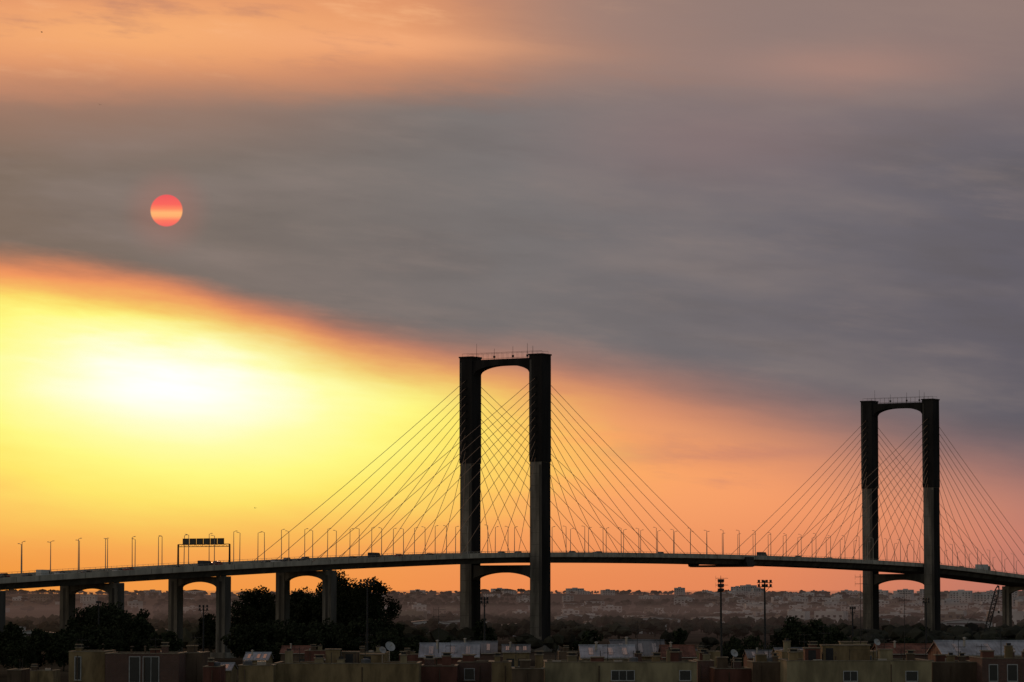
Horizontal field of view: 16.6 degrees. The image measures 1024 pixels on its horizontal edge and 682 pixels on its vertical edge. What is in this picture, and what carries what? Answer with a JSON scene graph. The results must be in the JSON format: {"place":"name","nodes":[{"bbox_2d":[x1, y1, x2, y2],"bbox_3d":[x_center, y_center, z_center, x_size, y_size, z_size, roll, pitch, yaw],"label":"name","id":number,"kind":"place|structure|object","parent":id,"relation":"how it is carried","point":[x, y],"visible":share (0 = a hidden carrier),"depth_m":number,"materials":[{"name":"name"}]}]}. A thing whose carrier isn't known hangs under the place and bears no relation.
{"place":"outdoors","nodes":[
{"label":"outdoors","id":0,"kind":"place"},
{"bbox_2d":[7,659,30,681],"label":"rendered house","id":1,"kind":"structure","parent":0,"point":[22,674],"depth_m":328.61,"materials":[{"name":"paint"}]},
{"bbox_2d":[23,630,53,635],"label":"warehouse","id":2,"kind":"structure","parent":0,"point":[28,632],"depth_m":1437.96,"materials":[{"name":"metal"}]},
{"bbox_2d":[30,664,60,681],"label":"rendered house","id":3,"kind":"structure","parent":0,"point":[44,675],"depth_m":513.54,"materials":[{"name":"paint"}]},
{"bbox_2d":[68,644,115,681],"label":"rendered house","id":4,"kind":"structure","parent":0,"point":[86,665],"depth_m":328.64,"materials":[{"name":"paint"}]},
{"bbox_2d":[105,642,185,681],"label":"brick house","id":5,"kind":"structure","parent":0,"point":[163,664],"depth_m":326.65,"materials":[{"name":"brick"}]},
{"bbox_2d":[203,658,225,681],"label":"rendered house","id":6,"kind":"structure","parent":0,"point":[213,671],"depth_m":323.64,"materials":[{"name":"paint"}]},
{"bbox_2d":[220,662,237,681],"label":"metal roofed house","id":7,"kind":"structure","parent":0,"point":[231,671],"depth_m":536.18,"materials":[{"name":"grey metal"}]},
{"bbox_2d":[238,660,276,681],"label":"rendered house","id":8,"kind":"structure","parent":0,"point":[258,671],"depth_m":316.66,"materials":[{"name":"paint"}]},
{"bbox_2d":[243,650,273,662],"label":"metal roofed house","id":9,"kind":"structure","parent":0,"point":[255,657],"depth_m":550.84,"materials":[{"name":"grey metal"}]},
{"bbox_2d":[279,643,310,660],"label":"tile roofed house","id":10,"kind":"structure","parent":0,"point":[294,650],"depth_m":620.98,"materials":[{"name":"ceramic"}]},
{"bbox_2d":[304,644,325,660],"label":"rendered house","id":11,"kind":"structure","parent":0,"point":[310,653],"depth_m":587.46,"materials":[{"name":"paint"}]},
{"bbox_2d":[274,648,421,681],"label":"rendered house","id":12,"kind":"structure","parent":0,"point":[333,665],"depth_m":320.65,"materials":[{"name":"paint"}]},
{"bbox_2d":[379,647,385,662],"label":"satellite dish","id":13,"kind":"object","parent":12,"relation":"attached to","point":[382,649],"visible":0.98,"depth_m":325.74,"materials":[{"name":"metal"}]},
{"bbox_2d":[385,642,394,660],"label":"satellite dish","id":14,"kind":"object","parent":12,"relation":"on","point":[390,646],"visible":1,"depth_m":324.77,"materials":[{"name":"metal"}]},
{"bbox_2d":[359,645,388,660],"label":"rendered house","id":15,"kind":"structure","parent":0,"point":[362,650],"depth_m":566.44,"materials":[{"name":"paint"}]},
{"bbox_2d":[399,648,419,660],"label":"rendered house","id":16,"kind":"structure","parent":0,"point":[412,655],"depth_m":540.76,"materials":[{"name":"paint"}]},
{"bbox_2d":[421,652,458,681],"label":"brick house","id":17,"kind":"structure","parent":0,"point":[446,670],"depth_m":328.61,"materials":[{"name":"brick"}]},
{"bbox_2d":[418,640,480,663],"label":"metal roofed house","id":18,"kind":"structure","parent":0,"point":[459,650],"depth_m":421.60,"materials":[{"name":"grey metal"}]},
{"bbox_2d":[444,619,489,622],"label":"warehouse","id":19,"kind":"structure","parent":0,"point":[456,621],"depth_m":2087.02,"materials":[{"name":"metal"}]},
{"bbox_2d":[457,654,491,681],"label":"brick house","id":20,"kind":"structure","parent":0,"point":[470,669],"depth_m":336.58,"materials":[{"name":"brick"}]},
{"bbox_2d":[451,638,497,659],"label":"metal roofed house","id":21,"kind":"structure","parent":0,"point":[489,649],"depth_m":453.30,"materials":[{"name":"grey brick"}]},
{"bbox_2d":[0,593,969,681],"bbox_3d":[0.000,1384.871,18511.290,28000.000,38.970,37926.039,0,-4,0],"label":"ground","id":22,"kind":"structure","parent":0,"point":[53,608],"depth_m":4110.94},
{"bbox_2d":[0,621,30,657],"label":"tree","id":23,"kind":"object","parent":22,"relation":"on","point":[12,631],"visible":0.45,"depth_m":895.62,"materials":[{"name":"green plant"}]},
{"bbox_2d":[24,628,52,668],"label":"tree","id":24,"kind":"object","parent":22,"relation":"on","point":[39,638],"visible":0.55,"depth_m":844.52,"materials":[{"name":"green plant"}]},
{"bbox_2d":[44,629,84,670],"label":"tree","id":25,"kind":"object","parent":22,"relation":"on","point":[62,645],"visible":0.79,"depth_m":834.71,"materials":[{"name":"green plant"}]},
{"bbox_2d":[63,604,101,635],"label":"tree","id":26,"kind":"object","parent":22,"relation":"on","point":[78,622],"visible":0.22,"depth_m":953.99,"materials":[{"name":"green plant"}]},
{"bbox_2d":[67,623,127,651],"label":"tree","id":27,"kind":"object","parent":22,"relation":"on","point":[96,637],"visible":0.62,"depth_m":853.60,"materials":[{"name":"green plant"}]},
{"bbox_2d":[96,601,100,623],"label":"floodlight mast","id":28,"kind":"object","parent":22,"relation":"on","point":[98,602],"visible":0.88,"depth_m":897.11,"materials":[{"name":"metal"}]},
{"bbox_2d":[85,601,133,651],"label":"tree","id":29,"kind":"object","parent":22,"relation":"on","point":[108,614],"visible":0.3,"depth_m":944.03,"materials":[{"name":"green plant"}]},
{"bbox_2d":[112,608,154,651],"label":"tree","id":30,"kind":"object","parent":22,"relation":"on","point":[138,629],"visible":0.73,"depth_m":923.93,"materials":[{"name":"green plant"}]},
{"bbox_2d":[144,631,184,651],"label":"tree","id":31,"kind":"object","parent":22,"relation":"on","point":[173,643],"visible":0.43,"depth_m":875.06,"materials":[{"name":"green plant"}]},
{"bbox_2d":[179,645,209,681],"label":"rendered house","id":32,"kind":"structure","parent":22,"relation":"on","point":[196,661],"depth_m":333.65,"materials":[{"name":"paint"}]},
{"bbox_2d":[198,605,208,650],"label":"floodlight mast","id":33,"kind":"object","parent":22,"relation":"on","point":[203,610],"visible":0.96,"depth_m":896.91,"materials":[{"name":"metal"}]},
{"bbox_2d":[197,613,215,650],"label":"tree","id":34,"kind":"object","parent":22,"relation":"on","point":[209,631],"visible":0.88,"depth_m":1094.92,"materials":[{"name":"green plant"}]},
{"bbox_2d":[220,621,262,657],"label":"tree","id":35,"kind":"object","parent":22,"relation":"on","point":[239,645],"visible":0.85,"depth_m":893.92,"materials":[{"name":"green plant"}]},
{"bbox_2d":[231,600,251,627],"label":"tree","id":36,"kind":"object","parent":22,"relation":"on","point":[236,619],"visible":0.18,"depth_m":1163.95,"materials":[{"name":"green plant"}]},
{"bbox_2d":[231,585,275,640],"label":"tree","id":37,"kind":"object","parent":22,"relation":"on","point":[260,609],"visible":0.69,"depth_m":1143.77,"materials":[{"name":"green plant"}]},
{"bbox_2d":[245,619,296,662],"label":"tree","id":38,"kind":"object","parent":22,"relation":"on","point":[265,635],"visible":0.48,"depth_m":893.93,"materials":[{"name":"green plant"}]},
{"bbox_2d":[271,593,275,613],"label":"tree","id":39,"kind":"object","parent":22,"relation":"on","point":[274,597],"visible":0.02,"depth_m":1184.98,"materials":[{"name":"green plant"}]},
{"bbox_2d":[271,587,313,623],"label":"tree","id":40,"kind":"object","parent":22,"relation":"on","point":[295,596],"visible":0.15,"depth_m":1174.67,"materials":[{"name":"green plant"}]},
{"bbox_2d":[292,592,321,625],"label":"tree","id":41,"kind":"object","parent":22,"relation":"on","point":[305,612],"visible":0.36,"depth_m":1153.73,"materials":[{"name":"green plant"}]},
{"bbox_2d":[307,570,359,618],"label":"tree","id":42,"kind":"object","parent":22,"relation":"on","point":[343,580],"visible":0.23,"depth_m":1153.73,"materials":[{"name":"green plant"}]},
{"bbox_2d":[335,616,393,651],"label":"tree","id":43,"kind":"object","parent":22,"relation":"on","point":[349,641],"visible":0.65,"depth_m":924.15,"materials":[{"name":"green plant"}]},
{"bbox_2d":[337,582,392,639],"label":"tree","id":44,"kind":"object","parent":22,"relation":"on","point":[346,613],"visible":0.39,"depth_m":1133.09,"materials":[{"name":"green plant"}]},
{"bbox_2d":[359,579,375,651],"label":"floodlight mast","id":45,"kind":"object","parent":22,"relation":"on","point":[367,581],"visible":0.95,"depth_m":837.47,"materials":[{"name":"metal"}]},
{"bbox_2d":[351,576,401,630],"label":"tree","id":46,"kind":"object","parent":22,"relation":"on","point":[378,590],"visible":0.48,"depth_m":1145.15,"materials":[{"name":"green plant"}]},
{"bbox_2d":[370,631,409,660],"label":"tree","id":47,"kind":"object","parent":22,"relation":"on","point":[382,639],"visible":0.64,"depth_m":854.92,"materials":[{"name":"green plant"}]},
{"bbox_2d":[384,622,407,648],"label":"tree","id":48,"kind":"object","parent":22,"relation":"on","point":[398,629],"visible":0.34,"depth_m":995.65,"materials":[{"name":"green plant"}]},
{"bbox_2d":[407,635,428,652],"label":"tree","id":49,"kind":"object","parent":22,"relation":"on","point":[414,645],"visible":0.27,"depth_m":894.94,"materials":[{"name":"green plant"}]},
{"bbox_2d":[411,620,456,631],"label":"warehouse","id":50,"kind":"structure","parent":22,"relation":"on","point":[415,623],"depth_m":1886.79,"materials":[{"name":"metal"}]},
{"bbox_2d":[433,607,443,652],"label":"tv antenna","id":51,"kind":"object","parent":22,"relation":"on","point":[438,626],"visible":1,"depth_m":343.85,"materials":[{"name":"paint"}]},
{"bbox_2d":[443,636,455,642],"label":"tree","id":52,"kind":"object","parent":22,"relation":"on","point":[449,639],"visible":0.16,"depth_m":1045.54,"materials":[{"name":"green plant"}]},
{"bbox_2d":[480,597,488,640],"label":"floodlight mast","id":53,"kind":"object","parent":22,"relation":"on","point":[484,602],"visible":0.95,"depth_m":797.44,"materials":[{"name":"metal"}]},
{"bbox_2d":[471,618,497,640],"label":"tree","id":54,"kind":"object","parent":22,"relation":"on","point":[489,632],"visible":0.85,"depth_m":1145.40,"materials":[{"name":"green plant"}]},
{"bbox_2d":[0,344,1023,657],"bbox_3d":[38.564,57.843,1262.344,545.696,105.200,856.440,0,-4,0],"label":"cable stayed bridge","id":55,"kind":"structure","parent":22,"relation":"on","point":[540,556],"depth_m":1199.92,"materials":[{"name":"concrete"}]},
{"bbox_2d":[18,543,21,575],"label":"street lamp","id":56,"kind":"object","parent":55,"relation":"on","point":[21,559],"visible":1,"depth_m":963.09,"materials":[{"name":"metal"}]},
{"bbox_2d":[36,570,52,575],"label":"delivery van","id":57,"kind":"object","parent":55,"relation":"on","point":[46,572],"visible":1,"depth_m":972.29,"materials":[{"name":"white paint"}]},
{"bbox_2d":[78,538,80,572],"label":"street lamp","id":58,"kind":"object","parent":55,"relation":"on","point":[78,555],"visible":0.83,"depth_m":1017.91,"materials":[{"name":"metal"}]},
{"bbox_2d":[185,534,188,566],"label":"street lamp","id":59,"kind":"object","parent":55,"relation":"on","point":[188,550],"visible":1,"depth_m":1027.20,"materials":[{"name":"metal"}]},
{"bbox_2d":[176,538,230,566],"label":"overhead sign gantry","id":60,"kind":"object","parent":55,"relation":"on","point":[208,541],"visible":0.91,"depth_m":1050.98,"materials":[{"name":"metal"}]},
{"bbox_2d":[197,561,211,565],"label":"delivery van","id":61,"kind":"object","parent":55,"relation":"on","point":[205,563],"visible":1,"depth_m":1035.08,"materials":[{"name":"paint"}]},
{"bbox_2d":[368,552,379,556],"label":"delivery van","id":62,"kind":"object","parent":55,"relation":"on","point":[371,554],"visible":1,"depth_m":1110.61,"materials":[{"name":"paint"}]},
{"bbox_2d":[975,564,990,569],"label":"box truck","id":63,"kind":"object","parent":55,"relation":"on","point":[986,567],"visible":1,"depth_m":1503.13,"materials":[{"name":"paint"}]},
{"bbox_2d":[0,589,1023,631],"bbox_3d":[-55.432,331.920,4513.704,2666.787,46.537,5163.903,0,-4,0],"label":"distant trees","id":64,"kind":"object","parent":22,"relation":"on","point":[494,609],"visible":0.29,"depth_m":3937.16,"materials":[{"name":"plant"}]},
{"bbox_2d":[5,615,1023,652],"bbox_3d":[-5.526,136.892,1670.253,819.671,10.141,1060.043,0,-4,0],"label":"scrub and trees","id":65,"kind":"object","parent":22,"relation":"on","point":[569,632],"visible":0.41,"depth_m":1543.76,"materials":[{"name":"plant"}]},
{"bbox_2d":[5,584,1023,626],"bbox_3d":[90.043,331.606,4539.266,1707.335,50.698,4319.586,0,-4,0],"label":"distant town","id":66,"kind":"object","parent":22,"relation":"on","point":[956,601],"visible":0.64,"depth_m":4176.25},
{"bbox_2d":[569,641,582,650],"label":"tree","id":67,"kind":"object","parent":22,"relation":"on","point":[575,645],"visible":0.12,"depth_m":826.31,"materials":[{"name":"green plant"}]},
{"bbox_2d":[580,629,603,644],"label":"tree","id":68,"kind":"object","parent":22,"relation":"on","point":[587,635],"visible":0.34,"depth_m":816.32,"materials":[{"name":"green plant"}]},
{"bbox_2d":[671,628,686,644],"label":"tree","id":69,"kind":"object","parent":22,"relation":"on","point":[679,635],"visible":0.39,"depth_m":856.39,"materials":[{"name":"green plant"}]},
{"bbox_2d":[718,579,723,656],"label":"floodlight mast","id":70,"kind":"object","parent":22,"relation":"on","point":[721,588],"visible":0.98,"depth_m":637.97,"materials":[{"name":"metal"}]},
{"bbox_2d":[715,635,745,664],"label":"tree","id":71,"kind":"object","parent":22,"relation":"on","point":[733,643],"visible":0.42,"depth_m":796.29,"materials":[{"name":"green plant"}]},
{"bbox_2d":[731,634,772,666],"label":"tree","id":72,"kind":"object","parent":22,"relation":"on","point":[753,643],"visible":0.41,"depth_m":776.16,"materials":[{"name":"green plant"}]},
{"bbox_2d":[746,653,779,681],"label":"rendered house","id":73,"kind":"structure","parent":22,"relation":"on","point":[763,667],"depth_m":328.63,"materials":[{"name":"paint"}]},
{"bbox_2d":[757,580,772,649],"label":"floodlight mast","id":74,"kind":"object","parent":22,"relation":"on","point":[764,585],"visible":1,"depth_m":697.90,"materials":[{"name":"metal"}]},
{"bbox_2d":[769,616,803,648],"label":"tree","id":75,"kind":"object","parent":22,"relation":"on","point":[789,626],"visible":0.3,"depth_m":895.46,"materials":[{"name":"green plant"}]},
{"bbox_2d":[785,618,838,646],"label":"tree","id":76,"kind":"object","parent":22,"relation":"on","point":[814,629],"visible":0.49,"depth_m":884.15,"materials":[{"name":"green plant"}]},
{"bbox_2d":[816,627,849,646],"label":"tree","id":77,"kind":"object","parent":22,"relation":"on","point":[833,636],"visible":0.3,"depth_m":874.87,"materials":[{"name":"green plant"}]},
{"bbox_2d":[849,607,855,637],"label":"floodlight mast","id":78,"kind":"object","parent":22,"relation":"on","point":[852,614],"visible":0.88,"depth_m":896.98,"materials":[{"name":"metal"}]},
{"bbox_2d":[856,576,867,643],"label":"tv antenna","id":79,"kind":"object","parent":22,"relation":"on","point":[860,610],"visible":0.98,"depth_m":333.99,"materials":[{"name":"paint"}]},
{"bbox_2d":[922,598,929,642],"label":"floodlight mast","id":80,"kind":"object","parent":22,"relation":"on","point":[925,602],"visible":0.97,"depth_m":996.79,"materials":[{"name":"metal"}]},
{"bbox_2d":[932,651,976,681],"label":"brick house","id":81,"kind":"structure","parent":22,"relation":"on","point":[948,667],"depth_m":328.62,"materials":[{"name":"brick"}]},
{"bbox_2d":[953,637,965,659],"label":"tv antenna","id":82,"kind":"object","parent":81,"relation":"on","point":[958,645],"visible":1,"depth_m":330.77,"materials":[{"name":"paint"}]},
{"bbox_2d":[941,619,991,626],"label":"warehouse","id":83,"kind":"structure","parent":22,"relation":"on","point":[960,622],"depth_m":1986.60,"materials":[{"name":"metal"}]},
{"bbox_2d":[967,585,999,634],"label":"crawler crane","id":84,"kind":"object","parent":22,"relation":"on","point":[997,597],"visible":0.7,"depth_m":1246.08,"materials":[{"name":"paint"}]},
{"bbox_2d":[491,652,511,681],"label":"rendered house","id":85,"kind":"structure","parent":0,"point":[501,670],"depth_m":328.62,"materials":[{"name":"paint"}]},
{"bbox_2d":[0,0,1023,595],"label":"sky","id":86,"kind":"structure","parent":0,"point":[278,235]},
{"bbox_2d":[501,642,530,681],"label":"metal roofed house","id":87,"kind":"structure","parent":0,"point":[507,649],"depth_m":544.64,"materials":[{"name":"grey metal"}]},
{"bbox_2d":[512,651,544,681],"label":"rendered house","id":88,"kind":"structure","parent":0,"point":[524,672],"depth_m":320.63,"materials":[{"name":"paint"}]},
{"bbox_2d":[558,645,578,659],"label":"rendered house","id":89,"kind":"structure","parent":0,"point":[563,654],"depth_m":586.92,"materials":[{"name":"paint"}]},
{"bbox_2d":[554,614,595,619],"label":"warehouse","id":90,"kind":"structure","parent":0,"point":[562,616],"depth_m":2684.50,"materials":[{"name":"metal"}]},
{"bbox_2d":[578,642,635,659],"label":"metal roofed house","id":91,"kind":"structure","parent":0,"point":[621,652],"depth_m":402.28,"materials":[{"name":"grey metal"}]},
{"bbox_2d":[543,647,696,681],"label":"apartment building","id":92,"kind":"structure","parent":0,"point":[673,667],"depth_m":324.64,"materials":[{"name":"paint"}]},
{"bbox_2d":[609,637,664,659],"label":"metal roofed house","id":93,"kind":"structure","parent":0,"point":[646,647],"depth_m":443.78,"materials":[{"name":"grey metal"}]},
{"bbox_2d":[641,617,679,621],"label":"warehouse","id":94,"kind":"structure","parent":0,"point":[645,618],"depth_m":2386.59,"materials":[{"name":"metal"}]},
{"bbox_2d":[658,642,696,659],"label":"tile roofed house","id":95,"kind":"structure","parent":0,"point":[688,652],"depth_m":431.63,"materials":[{"name":"ceramic"}]},
{"bbox_2d":[693,649,713,681],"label":"brick house","id":96,"kind":"structure","parent":0,"point":[705,663],"depth_m":338.60,"materials":[{"name":"brick"}]},
{"bbox_2d":[695,645,720,666],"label":"rendered house","id":97,"kind":"structure","parent":0,"point":[714,655],"depth_m":550.39,"materials":[{"name":"paint"}]},
{"bbox_2d":[710,657,750,681],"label":"brick house","id":98,"kind":"structure","parent":0,"point":[722,671],"depth_m":330.60,"materials":[{"name":"brick"}]},
{"bbox_2d":[731,649,737,667],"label":"satellite dish","id":99,"kind":"object","parent":98,"relation":"attached to","point":[734,653],"visible":1,"depth_m":332.70,"materials":[{"name":"metal"}]},
{"bbox_2d":[742,648,771,666],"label":"metal roofed house","id":100,"kind":"structure","parent":0,"point":[748,654],"depth_m":587.84,"materials":[{"name":"grey metal"}]},
{"bbox_2d":[771,647,802,655],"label":"metal roofed house","id":101,"kind":"structure","parent":0,"point":[780,648],"depth_m":567.48,"materials":[{"name":"grey metal"}]},
{"bbox_2d":[775,638,876,657],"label":"rendered house","id":102,"kind":"structure","parent":0,"point":[783,653],"depth_m":357.63,"materials":[{"name":"paint"}]},
{"bbox_2d":[778,644,931,681],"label":"apartment building","id":103,"kind":"structure","parent":0,"point":[840,663],"depth_m":320.68,"materials":[{"name":"paint"}]},
{"bbox_2d":[874,639,879,656],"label":"satellite dish","id":104,"kind":"object","parent":103,"relation":"on","point":[876,641],"visible":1,"depth_m":328.77,"materials":[{"name":"metal"}]},
{"bbox_2d":[899,593,910,654],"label":"tv antenna","id":105,"kind":"object","parent":103,"relation":"on","point":[904,619],"visible":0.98,"depth_m":328.93,"materials":[{"name":"paint"}]},
{"bbox_2d":[871,641,931,659],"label":"tile roofed house","id":106,"kind":"structure","parent":0,"point":[898,650],"depth_m":448.10,"materials":[{"name":"red tile"}]},
{"bbox_2d":[926,637,1023,659],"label":"metal roofed house","id":107,"kind":"structure","parent":0,"point":[946,647],"depth_m":423.52,"materials":[{"name":"grey metal"}]},
{"bbox_2d":[969,643,1023,681],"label":"brick house","id":108,"kind":"structure","parent":0,"point":[1008,666],"depth_m":324.67,"materials":[{"name":"brick"}]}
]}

